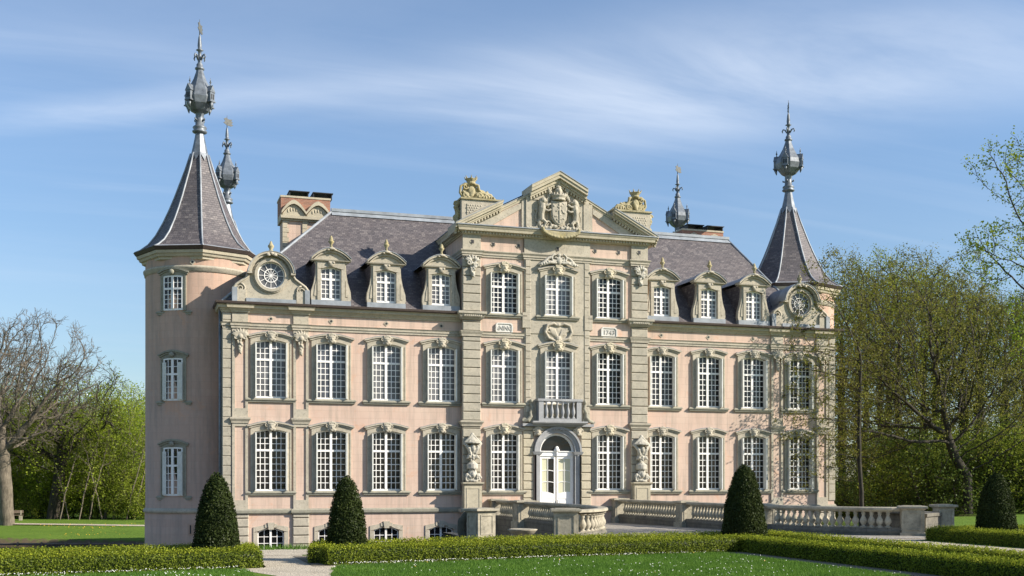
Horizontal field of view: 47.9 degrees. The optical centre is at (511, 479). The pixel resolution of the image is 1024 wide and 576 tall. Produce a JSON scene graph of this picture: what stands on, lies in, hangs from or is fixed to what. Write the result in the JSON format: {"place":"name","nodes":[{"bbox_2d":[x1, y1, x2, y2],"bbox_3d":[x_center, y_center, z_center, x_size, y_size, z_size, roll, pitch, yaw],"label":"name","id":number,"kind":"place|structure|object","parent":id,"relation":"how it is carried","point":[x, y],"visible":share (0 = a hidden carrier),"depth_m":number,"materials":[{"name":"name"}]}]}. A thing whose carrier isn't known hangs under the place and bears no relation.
{"place":"outdoors","nodes":[
{"label":"outdoors","id":0,"kind":"place"},
{"bbox_2d":[0,546,140,551],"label":"moat water","id":1,"kind":"structure","parent":0,"point":[27,547],"depth_m":81.42,"materials":[{"name":"green liquid"}]},
{"bbox_2d":[0,542,143,546],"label":"timber edging","id":2,"kind":"object","parent":1,"relation":"in","point":[65,543],"visible":0.45,"depth_m":81.42,"materials":[{"name":"brown wood"}]},
{"bbox_2d":[15,523,144,525],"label":"lawn path","id":3,"kind":"structure","parent":0,"point":[78,524],"depth_m":92.56,"materials":[{"name":"beige gravel"}]},
{"bbox_2d":[8,543,308,551],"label":"bank grass","id":4,"kind":"structure","parent":0,"point":[296,547],"depth_m":34.72,"materials":[{"name":"green plant"}]},
{"bbox_2d":[246,555,336,575],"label":"gravel path","id":5,"kind":"structure","parent":0,"point":[283,565],"depth_m":27.28,"materials":[{"name":"beige gravel"}]},
{"bbox_2d":[0,485,1023,575],"bbox_3d":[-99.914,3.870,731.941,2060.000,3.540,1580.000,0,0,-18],"label":"ground","id":6,"kind":"structure","parent":0,"point":[24,533],"depth_m":85.27,"materials":[{"name":"green plant"}]},
{"bbox_2d":[0,384,48,495],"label":"tree","id":7,"kind":"object","parent":6,"relation":"on","point":[20,468],"visible":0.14,"depth_m":103.36,"materials":[{"name":"green plant"}]},
{"bbox_2d":[0,340,55,448],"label":"bare tree","id":8,"kind":"object","parent":6,"relation":"on","point":[20,388],"visible":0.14,"depth_m":105.44,"materials":[{"name":"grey plant"}]},
{"bbox_2d":[13,482,48,518],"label":"shrub","id":9,"kind":"object","parent":6,"relation":"on","point":[31,510],"visible":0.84,"depth_m":99.39,"materials":[{"name":"green plant"}]},
{"bbox_2d":[16,465,79,517],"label":"shrub","id":10,"kind":"object","parent":6,"relation":"on","point":[43,479],"visible":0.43,"depth_m":99.89,"materials":[{"name":"green plant"}]},
{"bbox_2d":[0,307,106,525],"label":"bare tree","id":11,"kind":"object","parent":6,"relation":"on","point":[7,518],"visible":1,"depth_m":91.68,"materials":[{"name":"grey plant"}]},
{"bbox_2d":[28,455,93,517],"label":"shrub","id":12,"kind":"object","parent":6,"relation":"on","point":[40,498],"visible":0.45,"depth_m":99.87,"materials":[{"name":"green plant"}]},
{"bbox_2d":[0,355,132,518],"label":"bare tree","id":13,"kind":"object","parent":6,"relation":"on","point":[53,509],"visible":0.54,"depth_m":98.56,"materials":[{"name":"brown plant"}]},
{"bbox_2d":[2,375,136,518],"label":"tree","id":14,"kind":"object","parent":6,"relation":"on","point":[44,462],"visible":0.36,"depth_m":98.85,"materials":[{"name":"green plant"}]},
{"bbox_2d":[59,421,92,519],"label":"sapling","id":15,"kind":"object","parent":6,"relation":"on","point":[73,466],"visible":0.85,"depth_m":97.60,"materials":[{"name":"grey plant"}]},
{"bbox_2d":[43,458,119,517],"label":"shrub","id":16,"kind":"object","parent":6,"relation":"on","point":[74,508],"visible":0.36,"depth_m":99.92,"materials":[{"name":"green plant"}]},
{"bbox_2d":[47,376,135,518],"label":"tree","id":17,"kind":"object","parent":6,"relation":"on","point":[93,440],"visible":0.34,"depth_m":99.71,"materials":[{"name":"green plant"}]},
{"bbox_2d":[86,433,116,519],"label":"sapling","id":18,"kind":"object","parent":6,"relation":"on","point":[106,448],"visible":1,"depth_m":97.65,"materials":[{"name":"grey plant"}]},
{"bbox_2d":[61,381,144,518],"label":"tree","id":19,"kind":"object","parent":6,"relation":"on","point":[106,459],"visible":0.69,"depth_m":99.11,"materials":[{"name":"green plant"}]},
{"bbox_2d":[78,401,143,518],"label":"tree","id":20,"kind":"object","parent":6,"relation":"on","point":[112,451],"visible":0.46,"depth_m":99.73,"materials":[{"name":"green plant"}]},
{"bbox_2d":[78,371,144,487],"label":"tree","id":21,"kind":"object","parent":6,"relation":"on","point":[121,399],"visible":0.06,"depth_m":113.95,"materials":[{"name":"green plant"}]},
{"bbox_2d":[87,381,144,518],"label":"tree","id":22,"kind":"object","parent":6,"relation":"on","point":[129,433],"visible":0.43,"depth_m":99.67,"materials":[{"name":"green plant"}]},
{"bbox_2d":[99,454,144,518],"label":"shrub","id":23,"kind":"object","parent":6,"relation":"on","point":[126,496],"visible":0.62,"depth_m":98.17,"materials":[{"name":"green plant"}]},
{"bbox_2d":[101,471,144,519],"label":"shrub","id":24,"kind":"object","parent":6,"relation":"on","point":[117,511],"visible":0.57,"depth_m":98.73,"materials":[{"name":"green plant"}]},
{"bbox_2d":[118,478,144,519],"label":"shrub","id":25,"kind":"object","parent":6,"relation":"on","point":[134,502],"visible":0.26,"depth_m":98.88,"materials":[{"name":"green plant"}]},
{"bbox_2d":[10,551,909,575],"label":"lawn turf","id":26,"kind":"structure","parent":6,"relation":"on","point":[692,564],"depth_m":26.89,"materials":[{"name":"green plant"}]},
{"bbox_2d":[0,551,840,575],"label":"daisies","id":27,"kind":"object","parent":26,"relation":"on","point":[383,561],"visible":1,"depth_m":27.57,"materials":[{"name":"white plant"}]},
{"bbox_2d":[457,507,499,539],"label":"stone pier","id":28,"kind":"structure","parent":6,"relation":"on","point":[480,522],"depth_m":39.67,"materials":[{"name":"beige stone"}]},
{"bbox_2d":[133,19,844,548],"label":"chateau","id":29,"kind":"structure","parent":6,"relation":"on","point":[559,337],"depth_m":59.51,"materials":[{"name":"beige stone"}]},
{"bbox_2d":[253,523,287,548],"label":"basement window","id":30,"kind":"structure","parent":29,"relation":"in","point":[271,536],"depth_m":56.40,"materials":[{"name":"stone"}]},
{"bbox_2d":[245,420,296,495],"bbox_3d":[-11.759,-1.081,56.226,2.460,3.681,0.489,0,0,-18],"label":"window","id":31,"kind":"structure","parent":29,"relation":"in","point":[270,443],"depth_m":56.36,"materials":[{"name":"stone"}]},
{"bbox_2d":[245,330,296,402],"bbox_3d":[-11.759,-5.536,56.226,2.460,3.511,0.489,0,0,-18],"label":"window","id":32,"kind":"structure","parent":29,"relation":"in","point":[270,357],"depth_m":56.36,"materials":[{"name":"stone"}]},
{"bbox_2d":[314,522,329,540],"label":"basement window","id":33,"kind":"structure","parent":29,"relation":"in","point":[321,529],"depth_m":57.08,"materials":[{"name":"stone"}]},
{"bbox_2d":[307,421,354,494],"bbox_3d":[-8.952,-1.081,57.133,2.460,3.681,0.489,0,0,-18],"label":"window","id":34,"kind":"structure","parent":29,"relation":"in","point":[331,443],"depth_m":57.24,"materials":[{"name":"stone"}]},
{"bbox_2d":[307,333,355,403],"bbox_3d":[-8.952,-5.536,57.133,2.460,3.511,0.489,0,0,-18],"label":"window","id":35,"kind":"structure","parent":29,"relation":"in","point":[330,356],"depth_m":57.26,"materials":[{"name":"stone"}]},
{"bbox_2d":[362,422,410,494],"bbox_3d":[-6.307,-1.081,57.988,2.460,3.681,0.489,0,0,-18],"label":"window","id":36,"kind":"structure","parent":29,"relation":"in","point":[386,449],"depth_m":58.13,"materials":[{"name":"stone"}]},
{"bbox_2d":[362,335,410,404],"bbox_3d":[-6.307,-5.536,57.988,2.460,3.511,0.489,0,0,-18],"label":"window","id":37,"kind":"structure","parent":29,"relation":"in","point":[386,357],"depth_m":58.13,"materials":[{"name":"glass"}]},
{"bbox_2d":[370,521,402,541],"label":"basement window","id":38,"kind":"structure","parent":29,"relation":"in","point":[382,530],"depth_m":58.15,"materials":[{"name":"stone"}]},
{"bbox_2d":[418,423,461,494],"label":"window","id":39,"kind":"structure","parent":29,"relation":"in","point":[441,446],"depth_m":59.00,"materials":[{"name":"stone"}]},
{"bbox_2d":[418,337,461,406],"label":"window","id":40,"kind":"structure","parent":29,"relation":"in","point":[441,358],"depth_m":59.00,"materials":[{"name":"stone"}]},
{"bbox_2d":[425,521,456,540],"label":"basement window","id":41,"kind":"structure","parent":29,"relation":"in","point":[433,531],"depth_m":58.96,"materials":[{"name":"stone"}]},
{"bbox_2d":[481,338,526,406],"bbox_3d":[-0.398,-5.557,59.507,2.460,3.553,0.511,0,0,-18],"label":"window","id":42,"kind":"structure","parent":29,"relation":"in","point":[504,362],"depth_m":59.66,"materials":[{"name":"stone"}]},
{"bbox_2d":[482,423,526,494],"bbox_3d":[-0.398,-1.102,59.507,2.460,3.723,0.511,0,0,-18],"label":"window","id":43,"kind":"structure","parent":29,"relation":"in","point":[503,443],"depth_m":59.66,"materials":[{"name":"stone"}]},
{"bbox_2d":[483,261,526,318],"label":"window","id":44,"kind":"structure","parent":29,"relation":"in","point":[503,279],"depth_m":59.66,"materials":[{"name":"stone"}]},
{"bbox_2d":[537,340,578,403],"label":"window","id":45,"kind":"structure","parent":29,"relation":"in","point":[557,364],"depth_m":60.46,"materials":[{"name":"glass"}]},
{"bbox_2d":[535,264,580,320],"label":"window","id":46,"kind":"structure","parent":29,"relation":"in","point":[557,285],"depth_m":60.45,"materials":[{"name":"stone"}]},
{"bbox_2d":[532,426,583,503],"bbox_3d":[2.357,-0.275,60.509,2.840,5.050,0.575,0,0,-18],"label":"front door","id":47,"kind":"structure","parent":29,"relation":"in","point":[557,451],"depth_m":60.62,"materials":[{"name":"white wood"}]},
{"bbox_2d":[588,267,629,323],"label":"window","id":48,"kind":"structure","parent":29,"relation":"in","point":[608,291],"depth_m":61.44,"materials":[{"name":"stone"}]},
{"bbox_2d":[588,424,630,493],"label":"window","id":49,"kind":"structure","parent":29,"relation":"in","point":[608,449],"depth_m":61.46,"materials":[{"name":"stone"}]},
{"bbox_2d":[588,342,630,408],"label":"window","id":50,"kind":"structure","parent":29,"relation":"in","point":[608,363],"depth_m":61.44,"materials":[{"name":"stone"}]},
{"bbox_2d":[646,426,682,493],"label":"window","id":51,"kind":"structure","parent":29,"relation":"in","point":[662,464],"depth_m":62.81,"materials":[{"name":"glass"}]},
{"bbox_2d":[646,346,682,410],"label":"window","id":52,"kind":"structure","parent":29,"relation":"in","point":[662,381],"depth_m":62.81,"materials":[{"name":"stone"}]},
{"bbox_2d":[688,427,727,493],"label":"window","id":53,"kind":"structure","parent":29,"relation":"in","point":[708,447],"depth_m":63.67,"materials":[{"name":"glass"}]},
{"bbox_2d":[688,348,728,411],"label":"window","id":54,"kind":"structure","parent":29,"relation":"in","point":[708,371],"depth_m":63.67,"materials":[{"name":"glass"}]},
{"bbox_2d":[733,349,773,412],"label":"window","id":55,"kind":"structure","parent":29,"relation":"in","point":[753,366],"depth_m":64.53,"materials":[{"name":"stone"}]},
{"bbox_2d":[735,428,773,493],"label":"window","id":56,"kind":"structure","parent":29,"relation":"in","point":[752,445],"depth_m":64.57,"materials":[{"name":"glass"}]},
{"bbox_2d":[780,429,818,492],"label":"window","id":57,"kind":"structure","parent":29,"relation":"in","point":[790,484],"depth_m":65.44,"materials":[{"name":"glass"}]},
{"bbox_2d":[781,351,818,413],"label":"window","id":58,"kind":"structure","parent":29,"relation":"in","point":[790,400],"depth_m":65.44,"materials":[{"name":"stone"}]},
{"bbox_2d":[294,552,940,575],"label":"soil border","id":59,"kind":"object","parent":6,"relation":"on","point":[303,558],"visible":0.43,"depth_m":28.47,"materials":[{"name":"brown soil"}]},
{"bbox_2d":[326,475,367,547],"bbox_3d":[-4.290,1.007,29.947,1.201,2.285,1.186,0,0,-18],"label":"topiary cone","id":60,"kind":"object","parent":59,"relation":"on","point":[346,524],"visible":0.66,"depth_m":29.63,"materials":[{"name":"green plant"}]},
{"bbox_2d":[306,529,1023,575],"bbox_3d":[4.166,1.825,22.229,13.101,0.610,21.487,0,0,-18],"label":"box hedge","id":61,"kind":"object","parent":59,"relation":"on","point":[930,562],"visible":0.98,"depth_m":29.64,"materials":[{"name":"green plant"}]},
{"bbox_2d":[721,463,767,537],"bbox_3d":[7.210,0.817,35.749,1.452,2.666,1.475,0,0,-18],"label":"topiary cone","id":62,"kind":"object","parent":59,"relation":"on","point":[743,509],"visible":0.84,"depth_m":35.35,"materials":[{"name":"green plant"}]},
{"bbox_2d":[601,523,925,538],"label":"terrace deck","id":63,"kind":"structure","parent":6,"relation":"on","point":[617,528],"depth_m":49.31,"materials":[{"name":"grey stone"}]},
{"bbox_2d":[488,499,607,538],"bbox_3d":[1.457,2.630,49.449,2.967,3.340,21.231,0,0,-7],"label":"stone balustrade","id":64,"kind":"object","parent":63,"relation":"on","point":[547,518],"visible":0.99,"depth_m":51.34,"materials":[{"name":"beige stone"}]},
{"bbox_2d":[610,498,927,535],"bbox_3d":[9.471,2.630,51.820,3.416,3.340,21.547,0,0,-28],"label":"stone balustrade","id":65,"kind":"object","parent":63,"relation":"on","point":[690,513],"visible":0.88,"depth_m":46.17,"materials":[{"name":"grey stone"}]},
{"bbox_2d":[767,246,889,506],"bbox_3d":[17.945,-5.380,65.070,6.439,15.900,5.006,0,0,-44],"label":"young tree","id":66,"kind":"object","parent":6,"relation":"on","point":[858,430],"visible":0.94,"depth_m":64.82,"materials":[{"name":"green plant"}]},
{"bbox_2d":[828,259,881,481],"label":"tall tree","id":67,"kind":"object","parent":6,"relation":"on","point":[844,336],"visible":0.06,"depth_m":108.42,"materials":[{"name":"green plant"}]},
{"bbox_2d":[834,465,882,517],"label":"shrub","id":68,"kind":"object","parent":6,"relation":"on","point":[856,483],"visible":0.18,"depth_m":80.96,"materials":[{"name":"green plant"}]},
{"bbox_2d":[834,282,890,501],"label":"tall tree","id":69,"kind":"object","parent":6,"relation":"on","point":[838,417],"visible":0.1,"depth_m":90.28,"materials":[{"name":"green plant"}]},
{"bbox_2d":[816,241,913,469],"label":"tall tree","id":70,"kind":"object","parent":6,"relation":"on","point":[842,260],"visible":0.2,"depth_m":87.26,"materials":[{"name":"green plant"}]},
{"bbox_2d":[835,436,902,505],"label":"shrub","id":71,"kind":"object","parent":6,"relation":"on","point":[843,471],"visible":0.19,"depth_m":82.44,"materials":[{"name":"green plant"}]},
{"bbox_2d":[834,478,910,520],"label":"shrub","id":72,"kind":"object","parent":6,"relation":"on","point":[852,498],"visible":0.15,"depth_m":72.77,"materials":[{"name":"green plant"}]},
{"bbox_2d":[834,263,919,474],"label":"tall tree","id":73,"kind":"object","parent":6,"relation":"on","point":[873,347],"visible":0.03,"depth_m":101.91,"materials":[{"name":"green plant"}]},
{"bbox_2d":[835,422,919,504],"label":"shrub","id":74,"kind":"object","parent":6,"relation":"on","point":[865,463],"visible":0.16,"depth_m":81.81,"materials":[{"name":"green plant"}]},
{"bbox_2d":[831,258,932,468],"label":"tall tree","id":75,"kind":"object","parent":6,"relation":"on","point":[849,319],"visible":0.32,"depth_m":86.15,"materials":[{"name":"green plant"}]},
{"bbox_2d":[838,420,944,502],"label":"shrub","id":76,"kind":"object","parent":6,"relation":"on","point":[924,438],"visible":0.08,"depth_m":82.65,"materials":[{"name":"green plant"}]},
{"bbox_2d":[841,246,947,461],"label":"tall tree","id":77,"kind":"object","parent":6,"relation":"on","point":[907,258],"visible":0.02,"depth_m":106.44,"materials":[{"name":"green plant"}]},
{"bbox_2d":[847,243,943,449],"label":"tall tree","id":78,"kind":"object","parent":6,"relation":"on","point":[887,263],"visible":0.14,"depth_m":105.11,"materials":[{"name":"green plant"}]},
{"bbox_2d":[858,511,941,530],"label":"stair wall","id":79,"kind":"structure","parent":6,"relation":"on","point":[933,518],"depth_m":49.44,"materials":[{"name":"stone"}]},
{"bbox_2d":[838,246,964,467],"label":"tall tree","id":80,"kind":"object","parent":6,"relation":"on","point":[898,364],"visible":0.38,"depth_m":83.96,"materials":[{"name":"green plant"}]},
{"bbox_2d":[857,431,976,513],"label":"shrub","id":81,"kind":"object","parent":6,"relation":"on","point":[893,486],"visible":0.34,"depth_m":72.48,"materials":[{"name":"green plant"}]},
{"bbox_2d":[873,418,963,502],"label":"shrub","id":82,"kind":"object","parent":6,"relation":"on","point":[921,455],"visible":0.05,"depth_m":82.74,"materials":[{"name":"green plant"}]},
{"bbox_2d":[865,264,982,457],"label":"tall tree","id":83,"kind":"object","parent":6,"relation":"on","point":[922,410],"visible":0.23,"depth_m":88.04,"materials":[{"name":"green plant"}]},
{"bbox_2d":[884,263,969,468],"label":"tall tree","id":84,"kind":"object","parent":6,"relation":"on","point":[923,346],"visible":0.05,"depth_m":103.00,"materials":[{"name":"green plant"}]},
{"bbox_2d":[869,418,986,514],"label":"shrub","id":85,"kind":"object","parent":6,"relation":"on","point":[926,465],"visible":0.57,"depth_m":71.45,"materials":[{"name":"green plant"}]},
{"bbox_2d":[834,247,1023,513],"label":"park tree","id":86,"kind":"object","parent":6,"relation":"on","point":[948,441],"visible":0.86,"depth_m":70.28,"materials":[{"name":"green plant"}]},
{"bbox_2d":[904,453,973,511],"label":"shrub","id":87,"kind":"object","parent":6,"relation":"on","point":[921,491],"visible":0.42,"depth_m":71.59,"materials":[{"name":"green plant"}]},
{"bbox_2d":[885,242,998,450],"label":"tall tree","id":88,"kind":"object","parent":6,"relation":"on","point":[971,283],"visible":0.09,"depth_m":105.12,"materials":[{"name":"green plant"}]},
{"bbox_2d":[929,504,957,526],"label":"stone pier","id":89,"kind":"structure","parent":6,"relation":"on","point":[947,516],"depth_m":45.50,"materials":[{"name":"grey stone"}]},
{"bbox_2d":[898,279,997,448],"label":"tall tree","id":90,"kind":"object","parent":6,"relation":"on","point":[947,360],"visible":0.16,"depth_m":88.84,"materials":[{"name":"green plant"}]},
{"bbox_2d":[916,267,1008,452],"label":"tall tree","id":91,"kind":"object","parent":6,"relation":"on","point":[961,409],"visible":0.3,"depth_m":87.31,"materials":[{"name":"green plant"}]},
{"bbox_2d":[909,410,1023,513],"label":"shrub","id":92,"kind":"object","parent":6,"relation":"on","point":[1007,440],"visible":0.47,"depth_m":71.94,"materials":[{"name":"green plant"}]},
{"bbox_2d":[925,524,1023,547],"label":"box hedge","id":93,"kind":"object","parent":6,"relation":"on","point":[970,534],"visible":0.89,"depth_m":37.93,"materials":[{"name":"green plant"}]},
{"bbox_2d":[929,268,1023,445],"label":"tall tree","id":94,"kind":"object","parent":6,"relation":"on","point":[978,340],"visible":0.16,"depth_m":88.51,"materials":[{"name":"green plant"}]},
{"bbox_2d":[938,284,1022,444],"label":"tall tree","id":95,"kind":"object","parent":6,"relation":"on","point":[982,353],"visible":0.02,"depth_m":104.10,"materials":[{"name":"green plant"}]},
{"bbox_2d":[951,125,1023,372],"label":"park tree","id":96,"kind":"object","parent":6,"relation":"on","point":[995,244],"visible":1,"depth_m":44.10,"materials":[{"name":"green plant"}]},
{"bbox_2d":[957,407,1023,512],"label":"shrub","id":97,"kind":"object","parent":6,"relation":"on","point":[985,434],"visible":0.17,"depth_m":74.49,"materials":[{"name":"green plant"}]},
{"bbox_2d":[958,288,1023,447],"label":"tall tree","id":98,"kind":"object","parent":6,"relation":"on","point":[1005,356],"visible":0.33,"depth_m":85.19,"materials":[{"name":"green plant"}]},
{"bbox_2d":[959,437,1023,510],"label":"shrub","id":99,"kind":"object","parent":6,"relation":"on","point":[983,466],"visible":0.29,"depth_m":73.27,"materials":[{"name":"green plant"}]},
{"bbox_2d":[975,471,1018,531],"bbox_3d":[16.524,0.921,39.286,1.507,2.458,1.496,0,0,-18],"label":"topiary cone","id":100,"kind":"object","parent":6,"relation":"on","point":[996,509],"visible":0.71,"depth_m":38.90,"materials":[{"name":"green plant"}]},
{"bbox_2d":[972,431,1023,512],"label":"shrub","id":101,"kind":"object","parent":6,"relation":"on","point":[1019,505],"visible":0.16,"depth_m":73.25,"materials":[{"name":"green plant"}]},
{"bbox_2d":[976,299,1023,507],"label":"tall tree","id":102,"kind":"object","parent":6,"relation":"on","point":[1018,312],"visible":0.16,"depth_m":87.67,"materials":[{"name":"green plant"}]},
{"bbox_2d":[987,284,1023,435],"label":"tall tree","id":103,"kind":"object","parent":6,"relation":"on","point":[1022,295],"visible":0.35,"depth_m":84.85,"materials":[{"name":"green plant"}]},
{"bbox_2d":[992,421,1023,509],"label":"shrub","id":104,"kind":"object","parent":6,"relation":"on","point":[1017,466],"visible":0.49,"depth_m":72.34,"materials":[{"name":"green plant"}]},
{"bbox_2d":[0,0,1023,480],"label":"sky","id":105,"kind":"structure","parent":0,"point":[374,105],"materials":[{"name":"blue"}]},
{"bbox_2d":[261,538,1023,555],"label":"gravel terrace","id":106,"kind":"structure","parent":0,"point":[267,552],"depth_m":34.68,"materials":[{"name":"beige gravel"}]},
{"label":"soil strip","id":107,"kind":"structure","parent":0,"visible":0},
{"bbox_2d":[0,542,263,575],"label":"box hedge","id":108,"kind":"object","parent":107,"relation":"on","point":[104,559],"visible":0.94,"depth_m":26.39,"materials":[{"name":"green plant"}]},
{"bbox_2d":[191,472,240,551],"bbox_3d":[-7.331,0.970,28.629,1.252,2.361,1.276,0,0,-18],"label":"topiary cone","id":109,"kind":"object","parent":107,"relation":"on","point":[216,524],"visible":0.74,"depth_m":28.30,"materials":[{"name":"green plant"}]},
{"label":"stair landing","id":110,"kind":"structure","parent":0,"visible":0},
{"bbox_2d":[508,528,537,536],"bbox_3d":[0.386,2.040,42.056,1.100,0.520,1.100,0,0,-18],"label":"stone urn","id":111,"kind":"object","parent":110,"relation":"on","point":[522,531],"visible":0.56,"depth_m":41.69,"materials":[{"name":"beige stone"}]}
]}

